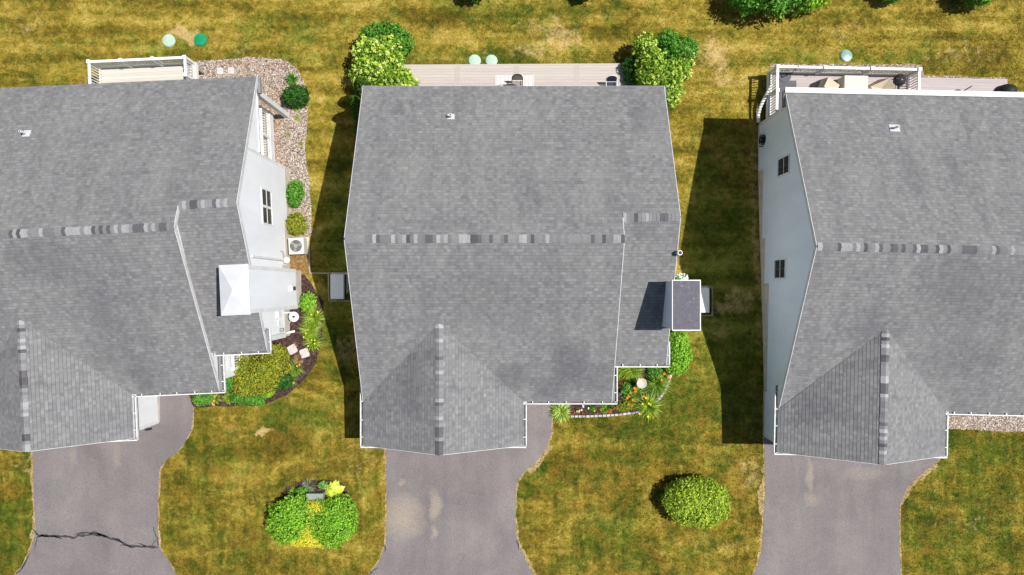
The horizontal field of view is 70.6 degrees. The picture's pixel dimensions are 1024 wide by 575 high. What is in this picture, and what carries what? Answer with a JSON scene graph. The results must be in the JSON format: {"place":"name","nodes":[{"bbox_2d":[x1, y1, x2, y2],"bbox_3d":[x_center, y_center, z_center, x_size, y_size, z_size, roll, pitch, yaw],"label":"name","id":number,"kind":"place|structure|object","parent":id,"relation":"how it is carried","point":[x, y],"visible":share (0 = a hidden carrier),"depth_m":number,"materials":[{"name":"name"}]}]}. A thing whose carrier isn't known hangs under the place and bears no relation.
{"place":"outdoors","nodes":[
{"label":"outdoors","id":0,"kind":"place"},
{"bbox_2d":[30,512,35,538],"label":"bare soil","id":1,"kind":"structure","parent":0,"point":[34,528],"depth_m":34.19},
{"bbox_2d":[16,395,192,574],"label":"driveway","id":2,"kind":"structure","parent":0,"point":[110,489],"depth_m":34.18,"materials":[{"name":"asphalt"}]},
{"bbox_2d":[33,527,158,548],"bbox_3d":[-19.683,11.863,34.176,5.968,0.001,1.085,0,90,0],"label":"crack sealant","id":3,"kind":"object","parent":2,"relation":"on","point":[97,534],"visible":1,"depth_m":34.18,"materials":[{"name":"asphalt"}]},
{"bbox_2d":[370,404,551,574],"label":"driveway","id":4,"kind":"structure","parent":0,"point":[451,514],"depth_m":34.18,"materials":[{"name":"asphalt"}]},
{"bbox_2d":[0,0,1023,574],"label":"lawn","id":5,"kind":"structure","parent":0,"point":[704,346],"depth_m":34.64,"materials":[{"name":"green plant"}]},
{"bbox_2d":[14,395,193,574],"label":"soil edge","id":6,"kind":"object","parent":5,"relation":"on","point":[31,474],"visible":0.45,"depth_m":34.19,"materials":[{"name":"soil"}]},
{"bbox_2d":[86,55,204,83],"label":"deck","id":7,"kind":"structure","parent":5,"relation":"on","point":[158,70],"depth_m":34.78,"materials":[{"name":"wood"}]},
{"bbox_2d":[0,75,300,451],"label":"house","id":8,"kind":"structure","parent":5,"relation":"on","point":[144,254],"depth_m":29.50,"materials":[{"name":"grey"}]},
{"bbox_2d":[261,187,272,225],"bbox_3d":[-10.874,-3.566,32.065,0.064,1.310,1.599,-3,90,0],"label":"window","id":9,"kind":"structure","parent":8,"relation":"in","point":[266,195],"depth_m":32.05,"materials":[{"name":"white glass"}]},
{"bbox_2d":[162,34,175,46],"bbox_3d":[-17.082,-12.286,35.962,0.640,0.175,0.640,0,90,0],"label":"septic lid","id":10,"kind":"object","parent":5,"relation":"on","point":[168,40],"visible":1,"depth_m":35.89,"materials":[{"name":"white plastic"}]},
{"bbox_2d":[194,33,206,45],"bbox_3d":[-15.510,-12.326,35.962,0.640,0.175,0.640,0,90,0],"label":"septic lid","id":11,"kind":"object","parent":5,"relation":"on","point":[200,39],"visible":1,"depth_m":35.89,"materials":[{"name":"green plastic"}]},
{"bbox_2d":[231,355,247,370],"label":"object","id":12,"kind":"structure","parent":5,"relation":"on","point":[234,367],"depth_m":32.78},
{"bbox_2d":[196,56,311,235],"bbox_3d":[-12.807,-7.004,35.671,6.010,0.635,9.014,0,90,0],"label":"gravel bed","id":13,"kind":"object","parent":5,"relation":"on","point":[286,129],"visible":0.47,"depth_m":35.97,"materials":[{"name":"gravel"}]},
{"bbox_2d":[284,71,299,86],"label":"yucca","id":14,"kind":"object","parent":13,"relation":"on","point":[291,78],"visible":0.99,"depth_m":35.76,"materials":[{"name":"green plant"}]},
{"bbox_2d":[285,179,304,207],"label":"side shrub","id":15,"kind":"object","parent":13,"relation":"on","point":[294,189],"visible":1,"depth_m":34.99,"materials":[{"name":"green plant"}]},
{"bbox_2d":[282,83,310,107],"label":"round shrub","id":16,"kind":"object","parent":13,"relation":"on","point":[294,95],"visible":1,"depth_m":35.19,"materials":[{"name":"green plant"}]},
{"bbox_2d":[285,212,308,235],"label":"side shrub","id":17,"kind":"object","parent":13,"relation":"on","point":[296,225],"visible":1,"depth_m":34.82,"materials":[{"name":"yellow plant"}]},
{"bbox_2d":[189,274,323,407],"bbox_3d":[-11.622,3.244,34.687,4.147,0.827,8.040,37,90,0],"label":"mulch bed","id":18,"kind":"object","parent":5,"relation":"on","point":[308,363],"visible":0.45,"depth_m":34.57,"materials":[{"name":"wood"}]},
{"bbox_2d":[192,394,215,406],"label":"plant","id":19,"kind":"object","parent":18,"relation":"on","point":[200,399],"visible":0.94,"depth_m":34.02,"materials":[{"name":"green plant"}]},
{"bbox_2d":[222,393,231,404],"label":"lily clump","id":20,"kind":"object","parent":18,"relation":"on","point":[225,396],"visible":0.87,"depth_m":34.21,"materials":[{"name":"green plant"}]},
{"bbox_2d":[226,377,234,392],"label":"plant","id":21,"kind":"object","parent":18,"relation":"on","point":[229,385],"visible":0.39,"depth_m":33.88,"materials":[{"name":"green plant"}]},
{"bbox_2d":[227,392,266,408],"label":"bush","id":22,"kind":"object","parent":18,"relation":"on","point":[249,400],"visible":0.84,"depth_m":33.90,"materials":[{"name":"green plant"}]},
{"bbox_2d":[229,343,291,396],"bbox_3d":[-11.900,3.980,33.678,3.224,1.692,2.438,-9,90,0],"label":"spirea bush","id":23,"kind":"object","parent":18,"relation":"on","point":[261,376],"visible":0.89,"depth_m":33.45,"materials":[{"name":"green plant"}]},
{"bbox_2d":[272,372,292,390],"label":"dark shrub","id":24,"kind":"object","parent":18,"relation":"on","point":[285,380],"visible":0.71,"depth_m":33.93,"materials":[{"name":"green plant"}]},
{"bbox_2d":[287,344,297,354],"bbox_3d":[-10.498,2.957,34.536,0.420,0.065,0.420,-29,90,0],"label":"stepping stone","id":25,"kind":"object","parent":18,"relation":"on","point":[292,349],"visible":0.94,"depth_m":34.50,"materials":[{"name":"stone"}]},
{"bbox_2d":[289,312,298,321],"bbox_3d":[-10.292,1.380,34.449,0.470,0.860,0.470,0,90,0],"label":"satellite dish","id":26,"kind":"object","parent":18,"relation":"on","point":[293,316],"visible":1,"depth_m":34.11,"materials":[{"name":"white metal"}]},
{"bbox_2d":[289,358,303,378],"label":"orange lily","id":27,"kind":"object","parent":18,"relation":"on","point":[295,368],"visible":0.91,"depth_m":34.30,"materials":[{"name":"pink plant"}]},
{"bbox_2d":[290,353,302,365],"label":"dry grass","id":28,"kind":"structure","parent":18,"relation":"on","point":[297,360],"depth_m":34.42,"materials":[{"name":"brown plant"}]},
{"bbox_2d":[299,348,309,357],"bbox_3d":[-9.904,3.132,34.515,0.420,0.065,0.420,-20,90,0],"label":"stepping stone","id":29,"kind":"object","parent":18,"relation":"on","point":[303,353],"visible":1,"depth_m":34.48,"materials":[{"name":"stone"}]},
{"bbox_2d":[299,291,316,311],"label":"green bush","id":30,"kind":"object","parent":18,"relation":"on","point":[307,303],"visible":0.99,"depth_m":34.34,"materials":[{"name":"green plant"}]},
{"bbox_2d":[296,320,320,337],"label":"daylily","id":31,"kind":"object","parent":18,"relation":"on","point":[307,331],"visible":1,"depth_m":34.52,"materials":[{"name":"green plant"}]},
{"bbox_2d":[302,332,325,353],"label":"daylily","id":32,"kind":"object","parent":18,"relation":"on","point":[312,341],"visible":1,"depth_m":34.43,"materials":[{"name":"green plant"}]},
{"bbox_2d":[301,305,327,330],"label":"daylily","id":33,"kind":"object","parent":18,"relation":"on","point":[313,315],"visible":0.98,"depth_m":34.54,"materials":[{"name":"green plant"}]},
{"bbox_2d":[259,105,275,160],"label":"deck","id":34,"kind":"structure","parent":5,"relation":"on","point":[266,119],"depth_m":34.78,"materials":[{"name":"wood"}]},
{"bbox_2d":[288,237,308,254],"bbox_3d":[-10.330,-1.988,34.922,0.900,0.836,0.900,-3,90,0],"label":"air conditioner","id":35,"kind":"object","parent":5,"relation":"on","point":[298,246],"visible":1,"depth_m":34.53,"materials":[{"name":"metal"}]},
{"bbox_2d":[290,237,308,275],"bbox_3d":[-10.526,-1.501,35.204,1.400,0.299,1.969,0,90,0],"label":"straw bed","id":36,"kind":"object","parent":5,"relation":"on","point":[300,263],"visible":0.38,"depth_m":35.15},
{"bbox_2d":[289,235,327,273],"bbox_3d":[-9.902,-1.654,35.189,0.997,0.395,2.780,-34,90,0],"label":"timber edging","id":37,"kind":"object","parent":5,"relation":"on","point":[309,260],"visible":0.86,"depth_m":35.14,"materials":[{"name":"wood"}]},
{"bbox_2d":[276,480,349,536],"bbox_3d":[-9.436,10.534,34.186,3.517,0.001,2.896,0,90,0],"label":"mulch bed","id":38,"kind":"object","parent":5,"relation":"on","point":[288,489],"visible":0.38,"depth_m":34.19,"materials":[{"name":"soil"}]},
{"bbox_2d":[265,492,317,545],"bbox_3d":[-10.187,10.781,33.506,2.641,1.526,2.444,0,90,0],"label":"globe shrub","id":39,"kind":"object","parent":38,"relation":"on","point":[289,519],"visible":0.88,"depth_m":33.21,"materials":[{"name":"green plant"}]},
{"bbox_2d":[294,486,307,494],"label":"shrub","id":40,"kind":"object","parent":38,"relation":"on","point":[304,490],"visible":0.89,"depth_m":33.87,"materials":[{"name":"green plant"}]},
{"bbox_2d":[302,477,315,491],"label":"silver plant","id":41,"kind":"object","parent":38,"relation":"on","point":[307,486],"visible":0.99,"depth_m":34.09,"materials":[{"name":"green plant"}]},
{"bbox_2d":[289,518,331,548],"bbox_3d":[-9.401,11.844,33.620,1.746,1.315,1.819,-42,90,0],"label":"yellow stonecrop","id":42,"kind":"object","parent":38,"relation":"on","point":[309,541],"visible":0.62,"depth_m":33.45,"materials":[{"name":"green plant"}]},
{"bbox_2d":[306,491,325,501],"bbox_3d":[-9.190,9.865,33.920,0.780,0.560,0.530,0,90,0],"label":"utility box","id":43,"kind":"object","parent":38,"relation":"on","point":[315,495],"visible":0.72,"depth_m":33.64,"materials":[{"name":"grey metal"}]},
{"bbox_2d":[306,499,326,519],"bbox_3d":[-9.035,10.304,33.635,1.132,1.262,0.982,0,90,0],"label":"yellow stonecrop","id":44,"kind":"object","parent":38,"relation":"on","point":[313,504],"visible":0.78,"depth_m":33.32,"materials":[{"name":"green plant"}]},
{"bbox_2d":[317,480,327,489],"bbox_3d":[-8.918,9.310,34.025,0.512,0.451,0.496,0,90,0],"label":"sedum","id":45,"kind":"object","parent":38,"relation":"on","point":[322,484],"visible":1,"depth_m":33.95,"materials":[{"name":"green plant"}]},
{"bbox_2d":[307,493,358,548],"bbox_3d":[-8.291,10.879,33.484,2.438,1.569,2.575,0,90,0],"label":"globe shrub","id":46,"kind":"object","parent":38,"relation":"on","point":[333,521],"visible":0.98,"depth_m":33.22,"materials":[{"name":"green plant"}]},
{"bbox_2d":[325,480,344,497],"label":"hosta","id":47,"kind":"object","parent":38,"relation":"on","point":[334,488],"visible":0.93,"depth_m":33.96,"materials":[{"name":"yellow plant"}]},
{"bbox_2d":[330,273,348,298],"bbox_3d":[-8.308,-0.039,34.691,0.800,0.800,1.360,0,90,0],"label":"standby generator","id":48,"kind":"object","parent":5,"relation":"on","point":[339,285],"visible":0.93,"depth_m":34.29,"materials":[{"name":"metal"}]},
{"bbox_2d":[328,272,350,301],"bbox_3d":[-8.303,-0.022,34.949,1.250,0.326,1.419,0,90,0],"label":"basement window well","id":49,"kind":"object","parent":5,"relation":"on","point":[329,273],"visible":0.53,"depth_m":34.86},
{"bbox_2d":[348,95,360,121],"bbox_3d":[-7.240,-8.558,34.254,1.420,3.654,1.341,0,90,0],"label":"arborvitae","id":50,"kind":"object","parent":5,"relation":"on","point":[354,102],"visible":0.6,"depth_m":33.40,"materials":[{"name":"green plant"}]},
{"bbox_2d":[353,77,374,97],"bbox_3d":[-6.958,-9.389,34.278,1.679,3.639,1.570,0,90,0],"label":"arborvitae","id":51,"kind":"object","parent":5,"relation":"on","point":[360,82],"visible":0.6,"depth_m":33.15,"materials":[{"name":"green plant"}]},
{"bbox_2d":[348,34,419,95],"bbox_3d":[-6.164,-10.528,34.802,3.424,2.553,3.209,0,90,0],"label":"hydrangea bush","id":52,"kind":"object","parent":5,"relation":"on","point":[376,58],"visible":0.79,"depth_m":34.15,"materials":[{"name":"green plant"}]},
{"bbox_2d":[356,20,415,64],"bbox_3d":[-6.032,-11.972,34.967,2.685,2.203,1.984,29,90,0],"label":"green shrub","id":53,"kind":"object","parent":5,"relation":"on","point":[396,30],"visible":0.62,"depth_m":34.37,"materials":[{"name":"green plant"}]},
{"bbox_2d":[368,405,553,574],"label":"soil edge","id":54,"kind":"object","parent":5,"relation":"on","point":[517,528],"visible":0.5,"depth_m":34.19,"materials":[{"name":"soil"}]},
{"bbox_2d":[468,54,480,63],"bbox_3d":[-1.857,-11.286,35.962,0.620,0.175,0.620,0,90,0],"label":"septic lid","id":55,"kind":"object","parent":5,"relation":"on","point":[474,59],"visible":0.85,"depth_m":35.89,"materials":[{"name":"white plastic"}]},
{"bbox_2d":[485,55,497,63],"bbox_3d":[-1.020,-11.286,35.962,0.600,0.175,0.600,0,90,0],"label":"septic lid","id":56,"kind":"object","parent":5,"relation":"on","point":[491,59],"visible":0.88,"depth_m":35.89,"materials":[{"name":"green plastic"}]},
{"bbox_2d":[388,63,645,85],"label":"deck","id":57,"kind":"structure","parent":5,"relation":"on","point":[591,74],"depth_m":35.58,"materials":[{"name":"wood"}]},
{"bbox_2d":[495,75,533,85],"bbox_3d":[0.121,-9.943,35.565,1.900,0.009,1.020,0,90,0],"label":"outdoor rug","id":58,"kind":"object","parent":57,"relation":"on","point":[501,80],"visible":0.47,"depth_m":35.56,"materials":[{"name":"fabric"}]},
{"bbox_2d":[512,74,522,85],"bbox_3d":[0.257,-9.895,35.062,0.556,0.996,0.668,0,90,0],"label":"patio chair","id":59,"kind":"object","parent":58,"relation":"on","point":[517,77],"visible":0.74,"depth_m":34.96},
{"bbox_2d":[605,75,616,85],"bbox_3d":[4.814,-9.835,35.062,0.556,0.996,0.668,0,90,0],"label":"patio chair","id":60,"kind":"object","parent":57,"relation":"on","point":[611,78],"visible":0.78,"depth_m":34.95,"materials":[{"name":"blue fabric"}]},
{"bbox_2d":[344,86,700,454],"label":"house","id":61,"kind":"structure","parent":5,"relation":"on","point":[511,252],"depth_m":29.71,"materials":[{"name":"grey"}]},
{"bbox_2d":[551,329,672,415],"bbox_3d":[5.126,4.456,34.494,7.096,0.496,3.546,-36,90,0],"label":"mulch bed","id":62,"kind":"object","parent":5,"relation":"on","point":[577,407],"visible":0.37,"depth_m":34.28,"materials":[{"name":"wood"}]},
{"bbox_2d":[547,404,573,422],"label":"variegated hosta","id":63,"kind":"object","parent":62,"relation":"on","point":[560,412],"visible":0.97,"depth_m":34.06,"materials":[{"name":"green plant"}]},
{"bbox_2d":[598,404,615,413],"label":"daylily","id":64,"kind":"object","parent":62,"relation":"on","point":[607,408],"visible":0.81,"depth_m":34.14,"materials":[{"name":"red plant"}]},
{"bbox_2d":[611,401,635,411],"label":"perennial","id":65,"kind":"object","parent":62,"relation":"on","point":[622,407],"visible":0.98,"depth_m":34.02,"materials":[{"name":"green plant"}]},
{"bbox_2d":[620,380,633,397],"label":"perennial","id":66,"kind":"object","parent":62,"relation":"on","point":[627,389],"visible":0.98,"depth_m":34.12,"materials":[{"name":"green plant"}]},
{"bbox_2d":[620,391,636,405],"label":"daylily","id":67,"kind":"object","parent":62,"relation":"on","point":[628,398],"visible":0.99,"depth_m":34.15,"materials":[{"name":"orange plant"}]},
{"bbox_2d":[618,367,645,383],"bbox_3d":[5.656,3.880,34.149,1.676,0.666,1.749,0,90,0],"label":"ornamental grass","id":68,"kind":"object","parent":62,"relation":"on","point":[633,372],"depth_m":34.24,"materials":[{"name":"plant"}]},
{"bbox_2d":[630,383,644,403],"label":"daylily","id":69,"kind":"object","parent":62,"relation":"on","point":[636,390],"visible":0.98,"depth_m":34.13,"materials":[{"name":"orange plant"}]},
{"bbox_2d":[636,378,646,387],"bbox_3d":[6.044,4.465,34.033,0.470,0.820,0.470,0,90,0],"label":"bird bath","id":70,"kind":"object","parent":62,"relation":"on","point":[641,382],"visible":1,"depth_m":33.67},
{"bbox_2d":[634,388,665,420],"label":"daylily","id":71,"kind":"object","parent":62,"relation":"on","point":[647,405],"visible":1,"depth_m":34.00,"materials":[{"name":"green plant"}]},
{"bbox_2d":[646,367,663,377],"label":"perennial","id":72,"kind":"object","parent":62,"relation":"on","point":[654,371],"visible":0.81,"depth_m":34.14,"materials":[{"name":"green plant"}]},
{"bbox_2d":[642,372,672,398],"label":"daylily","id":73,"kind":"object","parent":62,"relation":"on","point":[658,385],"visible":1,"depth_m":34.09,"materials":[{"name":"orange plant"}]},
{"bbox_2d":[653,369,669,382],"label":"daylily","id":74,"kind":"object","parent":62,"relation":"on","point":[664,374],"visible":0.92,"depth_m":34.18,"materials":[{"name":"orange plant"}]},
{"bbox_2d":[664,331,695,376],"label":"boxwood","id":75,"kind":"object","parent":62,"relation":"on","point":[681,358],"visible":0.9,"depth_m":33.66,"materials":[{"name":"green plant"}]},
{"bbox_2d":[621,56,641,85],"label":"green shrub","id":76,"kind":"object","parent":5,"relation":"on","point":[629,72],"visible":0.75,"depth_m":35.02,"materials":[{"name":"green plant"}]},
{"bbox_2d":[630,30,695,107],"bbox_3d":[7.085,-10.497,34.820,3.290,2.520,2.866,21,90,0],"label":"hydrangea bush","id":77,"kind":"object","parent":5,"relation":"on","point":[661,71],"visible":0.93,"depth_m":34.22,"materials":[{"name":"green plant"}]},
{"bbox_2d":[654,27,699,63],"bbox_3d":[7.853,-11.506,34.858,2.371,2.418,1.885,0,90,0],"label":"green shrub","id":78,"kind":"object","parent":5,"relation":"on","point":[671,43],"visible":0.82,"depth_m":34.14,"materials":[{"name":"green plant"}]},
{"bbox_2d":[675,273,687,279],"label":"white flower bush","id":79,"kind":"object","parent":5,"relation":"on","point":[680,276],"visible":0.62,"depth_m":34.51,"materials":[{"name":"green plant"}]},
{"bbox_2d":[661,475,730,529],"bbox_3d":[8.500,9.918,33.278,3.222,1.976,2.528,0,90,0],"label":"round bush","id":80,"kind":"object","parent":5,"relation":"on","point":[697,501],"visible":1,"depth_m":32.92,"materials":[{"name":"green plant"}]},
{"bbox_2d":[701,286,708,312],"bbox_3d":[9.036,0.602,34.594,0.800,0.800,1.360,0,90,0],"label":"standby generator","id":81,"kind":"object","parent":5,"relation":"on","point":[704,299],"visible":0.49,"depth_m":34.19,"materials":[{"name":"metal"}]},
{"bbox_2d":[701,286,712,315],"bbox_3d":[9.079,0.660,34.846,1.271,0.323,1.431,0,90,0],"label":"timber edging","id":82,"kind":"object","parent":5,"relation":"on","point":[711,287],"visible":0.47,"depth_m":34.80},
{"bbox_2d":[727,0,769,16],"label":"leafy tree","id":83,"kind":"object","parent":5,"relation":"on","point":[748,6],"visible":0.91,"depth_m":34.80,"materials":[{"name":"green plant"}]},
{"bbox_2d":[757,0,806,20],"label":"leafy tree","id":84,"kind":"object","parent":5,"relation":"on","point":[775,6],"visible":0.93,"depth_m":34.40,"materials":[{"name":"green plant"}]},
{"bbox_2d":[795,0,831,13],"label":"leafy tree","id":85,"kind":"object","parent":5,"relation":"on","point":[813,3],"visible":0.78,"depth_m":34.81,"materials":[{"name":"green plant"}]},
{"bbox_2d":[766,64,921,117],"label":"deck","id":86,"kind":"structure","parent":5,"relation":"on","point":[809,79],"depth_m":35.17,"materials":[{"name":"grey"}]},
{"bbox_2d":[756,84,772,122],"bbox_3d":[12.369,-9.065,35.528,0.318,0.714,1.854,15,90,0],"label":"drain pipe","id":87,"kind":"object","parent":86,"relation":"attached to","point":[762,103],"visible":1,"depth_m":35.54,"materials":[{"name":"plastic"}]},
{"bbox_2d":[779,66,798,82],"bbox_3d":[13.338,-10.349,34.847,0.640,1.058,0.640,0,90,0],"label":"umbrella","id":88,"kind":"object","parent":86,"relation":"on","point":[784,77],"visible":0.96,"depth_m":35.32,"materials":[{"name":"fabric"}]},
{"bbox_2d":[817,77,838,87],"bbox_3d":[15.318,-9.623,34.889,0.840,0.977,0.882,26,90,0],"label":"covered chair","id":89,"kind":"object","parent":86,"relation":"on","point":[828,82],"visible":0.48,"depth_m":34.70,"materials":[{"name":"beige fabric"}]},
{"bbox_2d":[837,75,867,88],"bbox_3d":[16.500,-9.429,35.008,1.180,0.737,1.500,1,90,0],"label":"covered table","id":90,"kind":"object","parent":86,"relation":"on","point":[853,82],"visible":0.47,"depth_m":34.64,"materials":[{"name":"beige fabric"}]},
{"bbox_2d":[868,78,894,88],"bbox_3d":[17.786,-9.583,34.889,0.840,0.977,0.882,-30,90,0],"label":"covered chair","id":91,"kind":"object","parent":86,"relation":"on","point":[886,83],"visible":0.43,"depth_m":34.66,"materials":[{"name":"beige fabric"}]},
{"bbox_2d":[891,74,909,86],"bbox_3d":[18.704,-9.942,34.874,0.811,1.013,0.661,1,90,0],"label":"kettle grill","id":92,"kind":"object","parent":86,"relation":"on","point":[899,79],"visible":0.93,"depth_m":34.53,"materials":[{"name":"black metal"}]},
{"bbox_2d":[840,50,851,61],"bbox_3d":[16.633,-11.531,35.962,0.600,0.175,0.600,0,90,0],"label":"septic lid","id":93,"kind":"object","parent":5,"relation":"on","point":[845,55],"visible":1,"depth_m":35.89,"materials":[{"name":"teal plastic"}]},
{"bbox_2d":[752,406,940,574],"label":"soil edge","id":94,"kind":"object","parent":5,"relation":"on","point":[761,531],"visible":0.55,"depth_m":34.19,"materials":[{"name":"soil"}]},
{"bbox_2d":[770,64,1007,83],"bbox_3d":[18.766,-9.657,35.974,11.912,0.032,3.004,0,90,0],"label":"gravel border","id":95,"kind":"object","parent":5,"relation":"on","point":[889,65],"visible":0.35,"depth_m":35.99,"materials":[{"name":"gravel"}]},
{"bbox_2d":[770,63,1007,78],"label":"pebbles","id":96,"kind":"object","parent":95,"relation":"on","point":[892,71],"visible":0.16,"depth_m":35.98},
{"bbox_2d":[758,87,1023,464],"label":"house","id":97,"kind":"structure","parent":5,"relation":"on","point":[891,225],"depth_m":29.79,"materials":[{"name":"grey"}]},
{"bbox_2d":[774,258,785,278],"bbox_3d":[12.048,-0.836,32.480,0.065,1.340,0.933,1,90,0],"label":"window","id":98,"kind":"structure","parent":97,"relation":"in","point":[779,264],"depth_m":32.45,"materials":[{"name":"black glass"}]},
{"bbox_2d":[777,153,789,177],"bbox_3d":[12.145,-5.443,32.305,0.065,1.390,0.874,1,90,0],"label":"window","id":99,"kind":"structure","parent":97,"relation":"in","point":[783,163],"depth_m":32.28,"materials":[{"name":"black glass"}]},
{"bbox_2d":[910,77,1006,90],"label":"deck","id":100,"kind":"structure","parent":5,"relation":"on","point":[953,84],"depth_m":35.70,"materials":[{"name":"grey"}]},
{"bbox_2d":[995,84,1017,91],"bbox_3d":[24.139,-9.633,35.391,1.292,0.641,0.756,0,90,0],"label":"covered grill","id":101,"kind":"object","parent":100,"relation":"on","point":[1007,88],"visible":0.56,"depth_m":35.18,"materials":[{"name":"black fabric"}]},
{"bbox_2d":[960,0,993,8],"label":"leafy tree","id":102,"kind":"object","parent":5,"relation":"on","point":[978,2],"visible":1,"depth_m":35.12,"materials":[{"name":"green plant"}]},
{"bbox_2d":[948,415,1023,431],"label":"gravel strip","id":103,"kind":"object","parent":5,"relation":"on","point":[994,423],"visible":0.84,"depth_m":34.23,"materials":[{"name":"gravel"}]},
{"bbox_2d":[948,415,1023,430],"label":"pebbles","id":104,"kind":"object","parent":103,"relation":"on","point":[985,419],"visible":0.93,"depth_m":34.22,"materials":[{"name":"gravel"}]},
{"bbox_2d":[519,545,536,574],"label":"bare soil","id":105,"kind":"structure","parent":0,"point":[523,551],"depth_m":34.19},
{"bbox_2d":[527,445,553,473],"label":"bare soil","id":106,"kind":"structure","parent":0,"point":[540,460],"depth_m":34.19,"materials":[{"name":"soil"}]},
{"bbox_2d":[757,461,764,518],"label":"bare soil","id":107,"kind":"structure","parent":0,"point":[761,498],"depth_m":34.19,"materials":[{"name":"soil"}]},
{"bbox_2d":[778,81,795,109],"bbox_3d":[13.453,-9.398,35.368,0.930,0.016,1.460,0,90,0],"label":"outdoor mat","id":108,"kind":"object","parent":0,"point":[782,85],"visible":0.23,"depth_m":35.36,"materials":[{"name":"fabric"}]},
{"bbox_2d":[754,438,938,574],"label":"driveway","id":109,"kind":"structure","parent":0,"point":[823,516],"depth_m":34.18,"materials":[{"name":"asphalt"}]},
{"bbox_2d":[901,463,937,504],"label":"bare soil","id":110,"kind":"structure","parent":0,"point":[917,479],"depth_m":34.19,"materials":[{"name":"soil"}]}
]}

